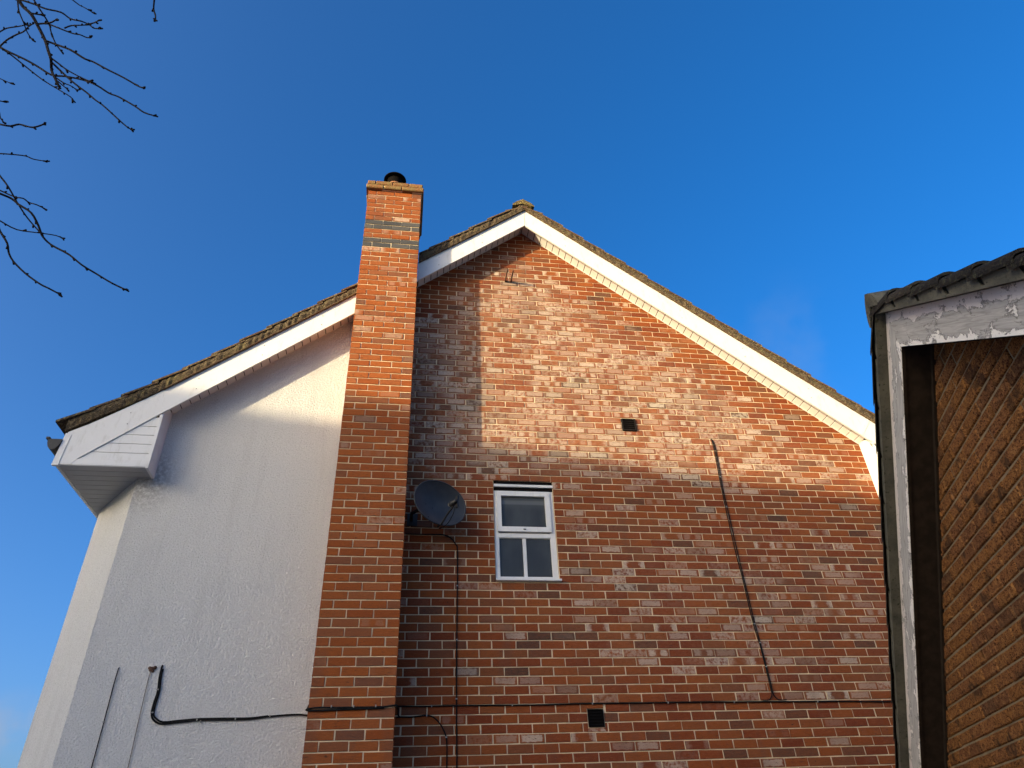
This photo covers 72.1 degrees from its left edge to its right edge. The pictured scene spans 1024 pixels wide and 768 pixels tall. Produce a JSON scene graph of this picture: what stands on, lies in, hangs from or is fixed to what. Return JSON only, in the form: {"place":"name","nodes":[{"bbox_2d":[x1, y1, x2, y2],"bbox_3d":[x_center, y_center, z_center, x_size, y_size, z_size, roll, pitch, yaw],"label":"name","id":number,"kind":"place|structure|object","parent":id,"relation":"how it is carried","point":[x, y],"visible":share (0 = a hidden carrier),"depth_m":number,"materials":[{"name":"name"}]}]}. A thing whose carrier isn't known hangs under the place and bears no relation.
{"place":"outdoors","nodes":[
{"label":"outdoors","id":0,"kind":"place"},
{"bbox_2d":[0,0,1023,767],"label":"sky","id":1,"kind":"structure","parent":0,"point":[773,166],"materials":[{"name":"blue"}]},
{"bbox_2d":[864,247,1023,767],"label":"garage","id":2,"kind":"structure","parent":0,"point":[947,351],"depth_m":3.86,"materials":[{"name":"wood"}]},
{"label":"ground","id":3,"kind":"structure","parent":0,"visible":0},
{"bbox_2d":[0,0,157,297],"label":"bare tree","id":4,"kind":"object","parent":3,"relation":"on","point":[51,59],"visible":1,"depth_m":3.51,"materials":[{"name":"brown plant"}]},
{"bbox_2d":[17,172,894,767],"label":"house","id":5,"kind":"structure","parent":3,"relation":"on","point":[561,410],"depth_m":6.94,"materials":[{"name":"red brick"}]},
{"bbox_2d":[91,667,119,767],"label":"cable","id":6,"kind":"object","parent":5,"relation":"attached to","point":[103,722],"visible":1,"depth_m":5.64,"materials":[{"name":"grey plastic"}]},
{"bbox_2d":[127,671,150,767],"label":"cable","id":7,"kind":"object","parent":5,"relation":"attached to","point":[138,719],"visible":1,"depth_m":5.67,"materials":[{"name":"grey plastic"}]},
{"bbox_2d":[148,666,156,672],"bbox_3d":[-3.019,2.393,5.907,0.072,0.054,0.025,3,-36,-8],"label":"filler lump","id":8,"kind":"object","parent":5,"relation":"attached to","point":[151,669],"visible":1,"depth_m":5.90,"materials":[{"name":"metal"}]},
{"bbox_2d":[151,665,307,724],"bbox_3d":[-2.309,2.591,5.894,1.287,0.466,0.036,3,-36,-8],"label":"cable","id":9,"kind":"object","parent":5,"relation":"attached to","point":[158,689],"visible":0.99,"depth_m":5.76,"materials":[{"name":"grey plastic"}]},
{"bbox_2d":[305,704,397,711],"bbox_3d":[-1.286,2.635,5.715,0.710,0.127,0.506,3,-36,-8],"label":"chimney cable","id":10,"kind":"object","parent":5,"relation":"attached to","point":[353,707],"visible":1,"depth_m":5.49,"materials":[{"name":"grey plastic"}]},
{"bbox_2d":[396,707,447,767],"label":"looped cable","id":11,"kind":"object","parent":5,"relation":"attached to","point":[426,715],"visible":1,"depth_m":5.97,"materials":[{"name":"grey plastic"}]},
{"bbox_2d":[406,533,457,767],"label":"dish cable","id":12,"kind":"object","parent":5,"relation":"attached to","point":[456,698],"visible":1,"depth_m":6.51,"materials":[{"name":"grey plastic"}]},
{"bbox_2d":[407,480,465,528],"bbox_3d":[-0.770,1.180,6.822,0.633,0.500,0.451,-8,-35,8],"label":"satellite dish","id":13,"kind":"object","parent":5,"relation":"attached to","point":[439,503],"visible":1,"depth_m":6.85,"materials":[{"name":"grey metal"}]},
{"bbox_2d":[505,270,513,282],"bbox_3d":[-0.037,-1.379,9.012,0.093,0.038,0.215,3,-36,-8],"label":"aerial bracket","id":14,"kind":"object","parent":5,"relation":"attached to","point":[511,276],"visible":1,"depth_m":9.01,"materials":[{"name":"metal"}]},
{"bbox_2d":[493,481,561,581],"bbox_3d":[0.138,1.483,7.153,0.643,1.088,0.118,3,-36,-8],"label":"window","id":15,"kind":"structure","parent":5,"relation":"in","point":[525,537],"depth_m":7.13,"materials":[{"name":"white plastic"}]},
{"bbox_2d":[398,700,890,706],"bbox_3d":[1.639,2.892,6.373,5.289,0.039,0.016,3,-36,-8],"label":"wall cable","id":16,"kind":"object","parent":5,"relation":"attached to","point":[668,702],"depth_m":6.31,"materials":[{"name":"grey plastic"}]},
{"bbox_2d":[711,439,786,700],"bbox_3d":[2.367,1.778,7.306,0.240,2.804,0.030,3,-36,-8],"label":"aerial cable","id":17,"kind":"object","parent":5,"relation":"attached to","point":[760,645],"visible":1,"depth_m":7.13,"materials":[{"name":"grey plastic"}]}
]}

